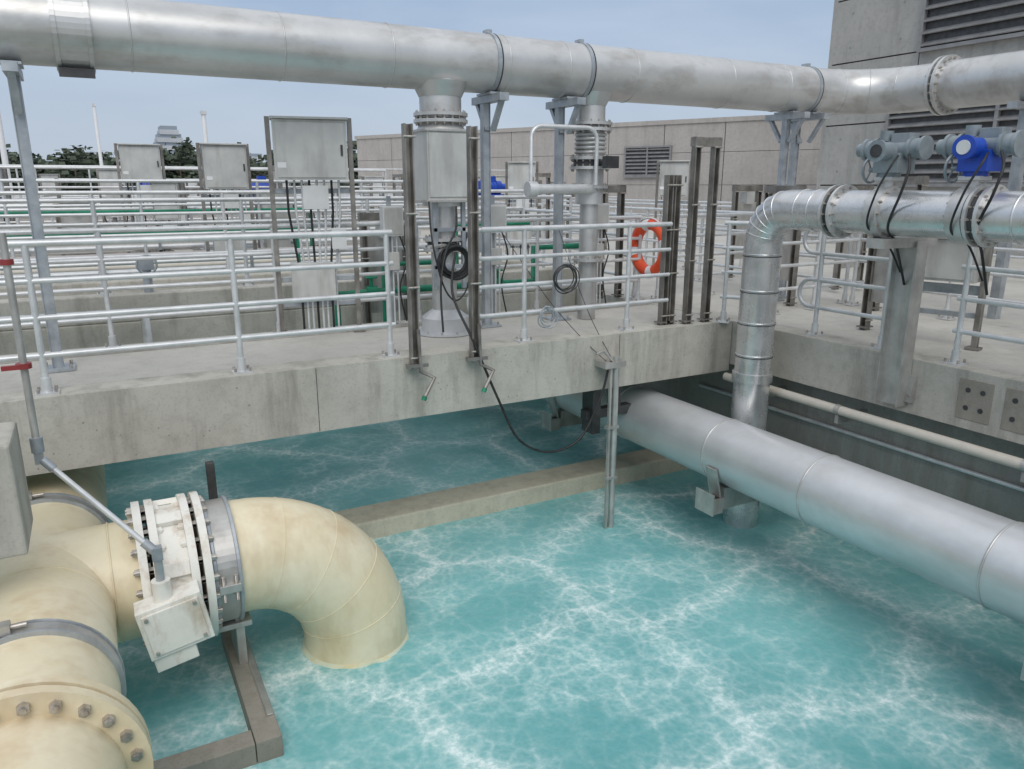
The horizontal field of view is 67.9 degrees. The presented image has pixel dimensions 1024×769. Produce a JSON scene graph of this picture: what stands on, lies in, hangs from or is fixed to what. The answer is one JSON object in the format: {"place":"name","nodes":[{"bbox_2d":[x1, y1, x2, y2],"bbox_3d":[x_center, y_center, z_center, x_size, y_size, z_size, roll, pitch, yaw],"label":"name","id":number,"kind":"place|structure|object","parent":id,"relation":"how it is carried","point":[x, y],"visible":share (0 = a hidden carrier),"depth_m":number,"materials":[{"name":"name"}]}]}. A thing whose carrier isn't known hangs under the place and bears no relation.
{"place":"outdoors","nodes":[
{"label":"outdoors","id":0,"kind":"place"},
{"bbox_2d":[0,421,32,558],"bbox_3d":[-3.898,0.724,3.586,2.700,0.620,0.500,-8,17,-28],"label":"control box","id":1,"kind":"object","parent":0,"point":[16,518],"depth_m":4.02,"materials":[{"name":"metal"}]},
{"bbox_2d":[91,103,102,164],"bbox_3d":[-20.272,-11.034,37.489,0.300,5.320,0.300,-8,17,-28],"label":"street lamp","id":2,"kind":"object","parent":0,"point":[93,105],"visible":0.56,"depth_m":37.13,"materials":[{"name":"white metal"}]},
{"bbox_2d":[0,0,833,161],"label":"sky","id":3,"kind":"structure","parent":0,"point":[131,107],"materials":[{"name":"blue"}]},
{"bbox_2d":[14,188,1023,326],"bbox_3d":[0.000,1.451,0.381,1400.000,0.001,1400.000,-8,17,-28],"label":"ground","id":4,"kind":"structure","parent":0,"point":[1014,288],"depth_m":13.04,"materials":[{"name":"concrete"}]},
{"bbox_2d":[0,114,14,198],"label":"street lamp","id":5,"kind":"object","parent":4,"relation":"on","point":[3,152],"visible":0.22,"depth_m":21.76,"materials":[{"name":"white metal"}]},
{"bbox_2d":[0,169,15,224],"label":"control cabinet","id":6,"kind":"object","parent":4,"relation":"on","point":[3,173],"visible":0.04,"depth_m":15.50,"materials":[{"name":"metal"}]},
{"bbox_2d":[38,174,61,196],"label":"control cabinet","id":7,"kind":"object","parent":4,"relation":"on","point":[48,176],"visible":0.17,"depth_m":27.42,"materials":[{"name":"metal"}]},
{"bbox_2d":[52,198,98,255],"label":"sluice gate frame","id":8,"kind":"object","parent":4,"relation":"on","point":[74,220],"visible":0.24,"depth_m":13.81,"materials":[{"name":"metal"}]},
{"bbox_2d":[96,169,133,222],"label":"control cabinet","id":9,"kind":"object","parent":4,"relation":"on","point":[106,174],"visible":0.23,"depth_m":15.42,"materials":[{"name":"metal"}]},
{"bbox_2d":[114,143,170,252],"bbox_3d":[-6.333,-3.047,13.152,0.820,2.140,0.300,-8,17,-28],"label":"control cabinet","id":10,"kind":"object","parent":4,"relation":"on","point":[141,161],"visible":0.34,"depth_m":12.89,"materials":[{"name":"metal"}]},
{"bbox_2d":[153,126,182,153],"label":"domed office building","id":11,"kind":"structure","parent":4,"relation":"on","point":[164,134],"depth_m":200.25,"materials":[{"name":"glass"}]},
{"bbox_2d":[150,183,191,251],"bbox_3d":[-5.938,-2.752,13.231,0.621,1.529,0.300,-1,15,-2],"label":"control cabinet","id":12,"kind":"object","parent":4,"relation":"on","point":[168,186],"visible":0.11,"depth_m":13.05,"materials":[{"name":"metal"}]},
{"bbox_2d":[0,135,358,190],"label":"distant trees","id":13,"kind":"object","parent":4,"relation":"on","point":[184,154],"visible":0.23,"depth_m":134.45,"materials":[{"name":"green plant"}]},
{"bbox_2d":[0,237,359,255],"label":"service pipe rack","id":14,"kind":"object","parent":4,"relation":"on","point":[159,247],"visible":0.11,"depth_m":12.61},
{"bbox_2d":[0,200,360,223],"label":"guard railing","id":15,"kind":"object","parent":4,"relation":"on","point":[53,221],"visible":0.03,"depth_m":16.69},
{"bbox_2d":[0,221,374,257],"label":"concrete wall","id":16,"kind":"structure","parent":4,"relation":"on","point":[152,226],"depth_m":14.49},
{"bbox_2d":[0,166,387,223],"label":"guard railing","id":17,"kind":"object","parent":16,"relation":"on","point":[115,168],"visible":0.28,"depth_m":14.24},
{"bbox_2d":[200,111,213,194],"bbox_3d":[-10.849,-7.663,27.200,0.300,4.020,0.300,-8,17,-28],"label":"street lamp","id":18,"kind":"object","parent":4,"relation":"on","point":[203,114],"visible":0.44,"depth_m":26.77,"materials":[{"name":"white metal"}]},
{"bbox_2d":[0,204,417,256],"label":"guard railing","id":19,"kind":"object","parent":4,"relation":"on","point":[129,208],"visible":0.29,"depth_m":13.05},
{"bbox_2d":[0,242,425,258],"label":"concrete wall","id":20,"kind":"structure","parent":4,"relation":"on","point":[169,252],"depth_m":11.78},
{"bbox_2d":[0,179,421,257],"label":"guard railing","id":21,"kind":"object","parent":20,"relation":"on","point":[140,205],"visible":0.56,"depth_m":11.52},
{"bbox_2d":[195,143,256,251],"bbox_3d":[-4.206,-2.518,11.311,0.800,2.050,0.300,-8,17,-28],"label":"control cabinet","id":22,"kind":"object","parent":4,"relation":"on","point":[224,166],"visible":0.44,"depth_m":11.09,"materials":[{"name":"metal"}]},
{"bbox_2d":[0,249,460,279],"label":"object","id":23,"kind":"object","parent":4,"relation":"on","point":[90,269],"depth_m":10.71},
{"bbox_2d":[9,202,517,229],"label":"concrete wall","id":24,"kind":"structure","parent":4,"relation":"on","point":[215,216],"depth_m":24.19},
{"bbox_2d":[0,164,504,198],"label":"guard railing","id":25,"kind":"object","parent":24,"relation":"on","point":[16,170],"visible":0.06,"depth_m":21.36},
{"bbox_2d":[0,208,529,263],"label":"green service pipe","id":26,"kind":"object","parent":4,"relation":"on","point":[187,210],"visible":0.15,"depth_m":11.35,"materials":[{"name":"metal"}]},
{"bbox_2d":[254,189,296,247],"bbox_3d":[-4.103,-2.728,13.397,0.787,1.399,0.300,-12,19,-37],"label":"control cabinet","id":27,"kind":"object","parent":4,"relation":"on","point":[281,242],"visible":0.23,"depth_m":13.26,"materials":[{"name":"metal"}]},
{"bbox_2d":[304,183,341,245],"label":"control cabinet","id":28,"kind":"object","parent":4,"relation":"on","point":[335,185],"visible":0.09,"depth_m":15.60,"materials":[{"name":"metal"}]},
{"bbox_2d":[361,176,384,208],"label":"control cabinet","id":29,"kind":"object","parent":4,"relation":"on","point":[374,184],"visible":0.15,"depth_m":23.75,"materials":[{"name":"metal"}]},
{"bbox_2d":[357,212,407,323],"bbox_3d":[-1.483,-1.284,8.954,0.640,1.460,0.160,-8,17,-28],"label":"sluice gate frame","id":30,"kind":"object","parent":4,"relation":"on","point":[370,307],"visible":0.27,"depth_m":8.87,"materials":[{"name":"metal"}]},
{"bbox_2d":[392,174,403,207],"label":"cabinet","id":31,"kind":"object","parent":4,"relation":"on","point":[394,176],"visible":0.4,"depth_m":24.44,"materials":[{"name":"metal"}]},
{"bbox_2d":[341,195,542,253],"bbox_3d":[-5.115,-5.925,26.178,0.048,1.096,24.042,-8,17,-28],"label":"guard railing","id":32,"kind":"object","parent":4,"relation":"on","point":[503,203],"visible":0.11,"depth_m":17.47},
{"bbox_2d":[478,176,504,240],"bbox_3d":[-0.517,-4.531,19.715,0.750,1.680,0.400,-8,17,-28],"label":"blue pump motor","id":33,"kind":"object","parent":4,"relation":"on","point":[495,184],"visible":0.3,"depth_m":19.49,"materials":[{"name":"paint"}]},
{"bbox_2d":[519,173,550,245],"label":"sluice gate frame","id":34,"kind":"object","parent":4,"relation":"on","point":[547,176],"visible":0.2,"depth_m":18.63,"materials":[{"name":"metal"}]},
{"bbox_2d":[354,115,821,217],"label":"precast building","id":35,"kind":"structure","parent":4,"relation":"on","point":[749,152],"depth_m":36.92,"materials":[{"name":"concrete"},{"name":"dark metal"}]},
{"bbox_2d":[650,160,690,266],"bbox_3d":[2.896,-3.077,13.759,0.700,1.890,0.300,3,15,11],"label":"control cabinet","id":36,"kind":"object","parent":4,"relation":"on","point":[674,167],"visible":0.56,"depth_m":13.51,"materials":[{"name":"metal"}]},
{"bbox_2d":[364,194,1023,275],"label":"guard railing","id":37,"kind":"object","parent":4,"relation":"on","point":[701,205],"visible":0.16,"depth_m":15.36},
{"bbox_2d":[728,185,762,277],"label":"sluice gate frame","id":38,"kind":"object","parent":4,"relation":"on","point":[746,202],"visible":0.52,"depth_m":12.18,"materials":[{"name":"metal"}]},
{"bbox_2d":[511,198,1023,258],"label":"guard railing","id":39,"kind":"object","parent":4,"relation":"on","point":[994,255],"visible":0.1,"depth_m":19.37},
{"bbox_2d":[637,364,1023,521],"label":"basin wall","id":40,"kind":"structure","parent":4,"relation":"in","point":[999,499],"depth_m":7.27,"materials":[{"name":"concrete"}]},
{"bbox_2d":[0,465,153,768],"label":"cream header pipe","id":41,"kind":"object","parent":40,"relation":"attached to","point":[70,585],"visible":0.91,"depth_m":3.93,"materials":[{"name":"paint"}]},
{"bbox_2d":[0,259,575,354],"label":"concrete walkway","id":42,"kind":"structure","parent":40,"relation":"on","point":[96,334],"depth_m":8.86,"materials":[{"name":"concrete"}]},
{"bbox_2d":[0,254,157,342],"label":"drain pipe with valve","id":43,"kind":"object","parent":42,"relation":"attached to","point":[145,266],"visible":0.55,"depth_m":8.26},
{"bbox_2d":[0,189,524,281],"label":"guard railing","id":44,"kind":"object","parent":42,"relation":"on","point":[223,212],"visible":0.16,"depth_m":9.79,"materials":[{"name":"metal"}]},
{"bbox_2d":[0,195,575,295],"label":"guard railing","id":45,"kind":"object","parent":42,"relation":"on","point":[96,224],"visible":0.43,"depth_m":8.66,"materials":[{"name":"metal"}]},
{"bbox_2d":[0,301,731,475],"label":"concrete walkway","id":46,"kind":"structure","parent":40,"relation":"on","point":[109,408],"depth_m":6.56,"materials":[{"name":"concrete"}]},
{"bbox_2d":[0,60,75,372],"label":"pipe support stand","id":47,"kind":"object","parent":46,"relation":"on","point":[12,71],"visible":0.8,"depth_m":5.87,"materials":[{"name":"metal"}]},
{"bbox_2d":[0,0,1023,120],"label":"overhead air pipe","id":48,"kind":"object","parent":47,"relation":"on","point":[439,69],"visible":0.95,"depth_m":7.01,"materials":[{"name":"silver metal"}]},
{"bbox_2d":[0,230,401,396],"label":"guard railing","id":49,"kind":"object","parent":46,"relation":"on","point":[35,318],"visible":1,"depth_m":5.81,"materials":[{"name":"metal"}]},
{"bbox_2d":[264,116,365,331],"bbox_3d":[-1.930,-1.526,7.462,0.880,2.085,0.300,-4,15,-16],"label":"control cabinet","id":50,"kind":"object","parent":46,"relation":"on","point":[308,148],"visible":0.85,"depth_m":7.32,"materials":[{"name":"metal"}]},
{"bbox_2d":[0,215,643,346],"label":"guard railing","id":51,"kind":"object","parent":46,"relation":"on","point":[102,260],"visible":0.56,"depth_m":7.33,"materials":[{"name":"metal"}]},
{"bbox_2d":[631,217,661,278],"bbox_3d":[1.729,-1.706,9.500,0.152,0.755,0.755,-8,17,-28],"label":"lifebuoy","id":52,"kind":"object","parent":51,"relation":"attached to","point":[641,266],"visible":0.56,"depth_m":9.51,"materials":[{"name":"orange plastic"}]},
{"bbox_2d":[379,196,407,323],"bbox_3d":[-1.246,-1.288,8.004,0.258,1.350,0.198,-8,17,-28],"label":"junction box stand","id":53,"kind":"object","parent":46,"relation":"on","point":[391,217],"visible":0.74,"depth_m":7.89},
{"bbox_2d":[413,108,481,337],"bbox_3d":[-0.677,-1.575,7.566,0.660,2.171,0.640,-8,17,-28],"label":"air drop pipe","id":54,"kind":"object","parent":46,"relation":"on","point":[440,165],"visible":0.82,"depth_m":7.28,"materials":[{"name":"silver metal"}]},
{"bbox_2d":[401,123,494,400],"bbox_3d":[-0.534,-1.020,6.510,0.838,2.290,0.237,-8,17,-28],"label":"sluice gate frame","id":55,"kind":"object","parent":46,"relation":"on","point":[413,287],"visible":1,"depth_m":6.52,"materials":[{"name":"metal"}]},
{"bbox_2d":[428,201,608,452],"bbox_3d":[0.076,-0.486,7.152,1.739,2.400,0.762,1,15,3],"label":"hanging cable","id":56,"kind":"object","parent":55,"relation":"hanging from","point":[486,371],"visible":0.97,"depth_m":7.01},
{"bbox_2d":[437,243,467,280],"bbox_3d":[-0.544,-1.158,7.180,0.342,0.349,0.115,-8,17,-28],"label":"coiled hose","id":57,"kind":"object","parent":56,"relation":"attached to","point":[461,273],"visible":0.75,"depth_m":7.15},
{"bbox_2d":[471,91,508,327],"bbox_3d":[-0.220,-1.739,7.780,0.240,2.335,0.620,-8,17,-28],"label":"pipe support stand","id":58,"kind":"object","parent":46,"relation":"on","point":[481,102],"visible":0.86,"depth_m":7.74,"materials":[{"name":"metal"}]},
{"bbox_2d":[491,195,508,312],"bbox_3d":[-0.182,-1.430,8.543,0.258,1.350,0.198,-8,17,-28],"label":"junction box stand","id":59,"kind":"object","parent":46,"relation":"on","point":[498,215],"visible":0.69,"depth_m":8.46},
{"bbox_2d":[502,230,611,360],"bbox_3d":[0.521,-0.957,7.827,1.223,1.325,0.539,6,16,20],"label":"hanging cable","id":60,"kind":"object","parent":46,"relation":"hanging from","point":[553,305],"visible":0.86,"depth_m":7.63,"materials":[{"name":"black rubber"}]},
{"bbox_2d":[542,96,585,320],"bbox_3d":[0.552,-1.845,8.188,0.240,2.335,0.620,-8,17,-28],"label":"pipe support stand","id":61,"kind":"object","parent":46,"relation":"on","point":[556,107],"visible":0.83,"depth_m":8.13,"materials":[{"name":"metal"}]},
{"bbox_2d":[466,222,672,342],"bbox_3d":[0.618,-1.015,7.465,2.356,1.095,0.130,-8,17,-28],"label":"guard railing","id":62,"kind":"object","parent":46,"relation":"on","point":[524,283],"visible":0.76,"depth_m":7.37,"materials":[{"name":"metal"}]},
{"bbox_2d":[538,306,558,328],"bbox_3d":[0.343,-0.650,7.323,0.211,0.218,0.080,-8,17,-28],"label":"coiled hose","id":63,"kind":"object","parent":62,"relation":"attached to","point":[546,308],"visible":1,"depth_m":7.32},
{"bbox_2d":[553,264,579,293],"bbox_3d":[0.526,-1.016,7.331,0.291,0.292,0.080,-8,17,-28],"label":"coiled hose","id":64,"kind":"object","parent":62,"relation":"attached to","point":[559,269],"visible":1,"depth_m":7.33,"materials":[{"name":"rubber"}]},
{"bbox_2d":[524,119,618,318],"bbox_3d":[0.574,-1.720,8.115,1.180,2.129,0.660,-8,17,-28],"label":"air drop pipe","id":65,"kind":"object","parent":46,"relation":"on","point":[586,191],"visible":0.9,"depth_m":8.12,"materials":[{"name":"silver metal"}]},
{"bbox_2d":[529,124,598,184],"bbox_3d":[0.536,-2.302,7.764,0.834,0.672,0.044,-8,17,-28],"label":"conduit hoop","id":66,"kind":"object","parent":65,"relation":"on","point":[575,127],"visible":0.93,"depth_m":7.67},
{"bbox_2d":[596,203,609,303],"bbox_3d":[1.037,-1.604,9.208,0.258,1.350,0.198,-8,17,-28],"label":"junction box stand","id":67,"kind":"object","parent":46,"relation":"on","point":[603,212],"visible":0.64,"depth_m":9.13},
{"bbox_2d":[581,386,630,433],"bbox_3d":[1.019,0.224,8.169,0.600,0.520,0.200,-8,17,-28],"label":"pipe bracket","id":68,"kind":"object","parent":46,"relation":"attached to","point":[590,400],"visible":0.5,"depth_m":8.05,"materials":[{"name":"metal"}]},
{"bbox_2d":[654,175,682,324],"bbox_3d":[1.666,-1.408,8.047,0.240,1.560,0.100,-8,17,-28],"label":"sluice gate frame","id":69,"kind":"object","parent":46,"relation":"on","point":[673,184],"visible":0.94,"depth_m":8.03,"materials":[{"name":"metal"}]},
{"bbox_2d":[678,136,722,323],"bbox_3d":[2.016,-1.620,8.106,0.400,1.940,0.100,-8,17,-28],"label":"sluice gate frame","id":70,"kind":"object","parent":46,"relation":"on","point":[697,144],"visible":1,"depth_m":8.08,"materials":[{"name":"metal"}]},
{"bbox_2d":[147,449,688,582],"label":"weir wall","id":71,"kind":"structure","parent":40,"relation":"attached to","point":[383,519],"depth_m":8.51,"materials":[{"name":"concrete"}]},
{"bbox_2d":[334,243,578,325],"bbox_3d":[-0.525,-1.133,9.187,3.340,1.050,0.249,-8,17,-28],"label":"green service pipe","id":72,"kind":"object","parent":40,"relation":"attached to","point":[371,288],"visible":0.41,"depth_m":8.83,"materials":[{"name":"metal"}]},
{"bbox_2d":[541,387,655,431],"bbox_3d":[1.156,0.349,10.045,1.647,0.628,0.280,-8,17,-28],"label":"pipe bracket","id":73,"kind":"object","parent":40,"relation":"attached to","point":[559,419],"visible":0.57,"depth_m":9.70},
{"bbox_2d":[695,447,834,516],"bbox_3d":[2.544,0.995,7.582,1.647,0.628,0.280,-8,17,-28],"label":"pipe bracket","id":74,"kind":"object","parent":40,"relation":"attached to","point":[718,498],"visible":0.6,"depth_m":7.22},
{"bbox_2d":[530,260,1023,444],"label":"concrete walkway","id":75,"kind":"structure","parent":40,"relation":"on","point":[982,391],"depth_m":7.22,"materials":[{"name":"concrete"}]},
{"bbox_2d":[505,161,539,262],"bbox_3d":[0.186,-3.280,14.532,0.700,1.890,0.300,0,15,1],"label":"control cabinet","id":76,"kind":"object","parent":75,"relation":"on","point":[516,175],"visible":0.49,"depth_m":14.34,"materials":[{"name":"metal"}]},
{"bbox_2d":[479,206,640,298],"bbox_3d":[0.503,-2.207,12.009,0.130,1.095,4.850,-8,17,-28],"label":"guard railing","id":77,"kind":"object","parent":75,"relation":"on","point":[544,211],"visible":0.15,"depth_m":11.36,"materials":[{"name":"metal"}]},
{"bbox_2d":[595,185,626,298],"bbox_3d":[1.295,-1.872,10.012,0.440,1.460,0.100,-8,17,-28],"label":"sluice gate frame","id":78,"kind":"object","parent":75,"relation":"on","point":[620,190],"visible":0.58,"depth_m":10.01,"materials":[{"name":"metal"}]},
{"bbox_2d":[649,212,753,298],"bbox_3d":[2.715,-1.776,10.367,1.950,1.095,0.130,-8,17,-28],"label":"guard railing","id":79,"kind":"object","parent":75,"relation":"on","point":[703,235],"visible":0.27,"depth_m":10.29,"materials":[{"name":"metal"}]},
{"bbox_2d":[715,220,748,322],"bbox_3d":[2.524,-1.192,8.138,0.600,1.095,0.130,8,17,28],"label":"guard railing","id":80,"kind":"object","parent":75,"relation":"on","point":[728,247],"visible":0.49,"depth_m":8.21,"materials":[{"name":"metal"}]},
{"bbox_2d":[764,185,806,305],"bbox_3d":[3.370,-1.754,9.564,0.160,1.460,0.600,-8,17,-28],"label":"sluice gate frame","id":81,"kind":"object","parent":75,"relation":"on","point":[790,254],"visible":0.3,"depth_m":9.45,"materials":[{"name":"metal"}]},
{"bbox_2d":[765,111,809,300],"bbox_3d":[3.406,-2.240,9.692,0.240,2.335,0.620,-8,17,-28],"label":"pipe support stand","id":82,"kind":"object","parent":75,"relation":"on","point":[785,138],"visible":0.45,"depth_m":9.47,"materials":[{"name":"metal"}]},
{"bbox_2d":[563,204,1023,319],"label":"guard railing","id":83,"kind":"object","parent":75,"relation":"on","point":[846,279],"visible":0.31,"depth_m":10.02,"materials":[{"name":"metal"}]},
{"bbox_2d":[778,112,829,297],"bbox_3d":[3.713,-2.283,9.854,0.240,2.335,0.620,-8,17,-28],"label":"pipe support stand","id":84,"kind":"object","parent":75,"relation":"on","point":[794,152],"visible":0.38,"depth_m":9.76,"materials":[{"name":"metal"}]},
{"bbox_2d":[776,231,861,313],"bbox_3d":[3.657,-1.444,9.101,1.550,1.095,0.130,-8,17,-28],"label":"guard railing","id":85,"kind":"object","parent":75,"relation":"on","point":[855,262],"visible":0.55,"depth_m":9.16,"materials":[{"name":"metal"}]},
{"bbox_2d":[797,230,895,349],"bbox_3d":[3.176,-0.963,7.267,0.130,1.095,1.081,-8,17,-28],"label":"guard railing","id":86,"kind":"object","parent":75,"relation":"on","point":[819,280],"visible":0.76,"depth_m":7.38,"materials":[{"name":"metal"}]},
{"bbox_2d":[856,237,889,329],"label":"sluice gate frame","id":87,"kind":"object","parent":75,"relation":"on","point":[876,273],"visible":0.21,"depth_m":7.78,"materials":[{"name":"metal"}]},
{"bbox_2d":[865,236,936,406],"bbox_3d":[3.261,-0.524,6.529,0.700,1.460,0.340,-8,17,-28],"label":"pipe support stand","id":88,"kind":"object","parent":75,"relation":"on","point":[896,381],"visible":0.98,"depth_m":6.56,"materials":[{"name":"metal"}]},
{"bbox_2d":[723,184,1023,528],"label":"jacketed air pipe","id":89,"kind":"object","parent":88,"relation":"on","point":[834,211],"visible":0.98,"depth_m":6.88,"materials":[{"name":"metal"}]},
{"bbox_2d":[856,131,933,284],"bbox_3d":[3.056,-1.410,6.177,0.508,1.246,0.642,4,15,14],"label":"valve actuator","id":90,"kind":"object","parent":89,"relation":"attached to","point":[891,156],"visible":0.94,"depth_m":6.05,"materials":[{"name":"silver metal"}]},
{"bbox_2d":[936,125,1023,294],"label":"valve actuator","id":91,"kind":"object","parent":89,"relation":"attached to","point":[979,152],"visible":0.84,"depth_m":5.45,"materials":[{"name":"blue metal"}]},
{"bbox_2d":[872,176,929,310],"bbox_3d":[4.471,-1.608,8.810,0.140,1.560,0.500,-8,17,-28],"label":"sluice gate frame","id":92,"kind":"object","parent":75,"relation":"on","point":[921,182],"visible":0.23,"depth_m":8.50,"materials":[{"name":"metal"}]},
{"bbox_2d":[919,239,993,350],"bbox_3d":[4.009,-0.872,7.029,0.300,1.040,0.700,-14,20,-42],"label":"control cabinet","id":93,"kind":"object","parent":75,"relation":"on","point":[946,259],"visible":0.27,"depth_m":6.91,"materials":[{"name":"metal"}]},
{"bbox_2d":[941,247,1023,366],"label":"guard railing","id":94,"kind":"object","parent":75,"relation":"on","point":[968,267],"visible":0.87,"depth_m":6.20,"materials":[{"name":"metal"}]},
{"bbox_2d":[541,384,1023,624],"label":"air header pipe","id":95,"kind":"object","parent":40,"relation":"attached to","point":[970,552],"visible":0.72,"depth_m":5.96,"materials":[{"name":"silver metal"}]},
{"bbox_2d":[699,383,1023,491],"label":"wall conduit pipe","id":96,"kind":"object","parent":40,"relation":"attached to","point":[952,466],"depth_m":7.18,"materials":[{"name":"painted steel"},{"name":"galvanised steel"}]},
{"bbox_2d":[723,372,1023,482],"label":"wall conduit pipe","id":97,"kind":"object","parent":40,"relation":"attached to","point":[842,413],"depth_m":6.68,"materials":[{"name":"metal"}]},
{"bbox_2d":[829,185,874,289],"bbox_3d":[4.886,-2.109,10.915,0.640,1.460,0.160,-8,17,-28],"label":"sluice gate frame","id":98,"kind":"object","parent":4,"relation":"on","point":[841,247],"visible":0.28,"depth_m":10.93,"materials":[{"name":"metal"}]},
{"bbox_2d":[811,0,1023,255],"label":"concrete building","id":99,"kind":"structure","parent":4,"relation":"on","point":[872,34],"depth_m":17.77,"materials":[{"name":"concrete"}]},
{"bbox_2d":[986,101,1023,318],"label":"pipe support stand","id":100,"kind":"object","parent":4,"relation":"on","point":[1015,181],"visible":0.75,"depth_m":8.58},
{"bbox_2d":[104,399,1023,768],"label":"water","id":101,"kind":"structure","parent":0,"point":[664,623],"depth_m":6.01,"materials":[{"name":"liquid"}]},
{"bbox_2d":[153,460,283,768],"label":"pipe support frame","id":102,"kind":"object","parent":101,"relation":"in","point":[260,740],"visible":0.66,"depth_m":4.89,"materials":[{"name":"metal"}]},
{"bbox_2d":[125,491,244,672],"bbox_3d":[-2.246,1.298,5.218,0.664,1.020,1.225,-8,17,-28],"label":"butterfly valve","id":103,"kind":"object","parent":102,"relation":"attached to","point":[189,602],"visible":0.94,"depth_m":4.92,"materials":[{"name":"white paint"}]},
{"bbox_2d":[0,233,164,581],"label":"valve operating shaft","id":104,"kind":"object","parent":103,"relation":"on","point":[23,366],"visible":0.98,"depth_m":4.36,"materials":[{"name":"grey metal"}]},
{"bbox_2d":[228,497,406,664],"bbox_3d":[-1.524,1.807,5.880,1.430,2.120,0.807,-8,17,-28],"label":"cream elbow pipe","id":105,"kind":"object","parent":101,"relation":"in","point":[327,579],"visible":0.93,"depth_m":5.50,"materials":[{"name":"paint"}]},
{"bbox_2d":[302,624,408,668],"bbox_3d":[-1.256,2.016,6.090,0.865,0.034,0.876,-8,17,-28],"label":"foam","id":106,"kind":"object","parent":101,"relation":"on","point":[309,656],"visible":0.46,"depth_m":5.76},
{"bbox_2d":[595,350,625,528],"bbox_3d":[0.942,0.716,7.847,0.354,2.233,0.188,-8,17,-28],"label":"instrument post","id":107,"kind":"object","parent":101,"relation":"in","point":[614,364],"visible":0.86,"depth_m":7.74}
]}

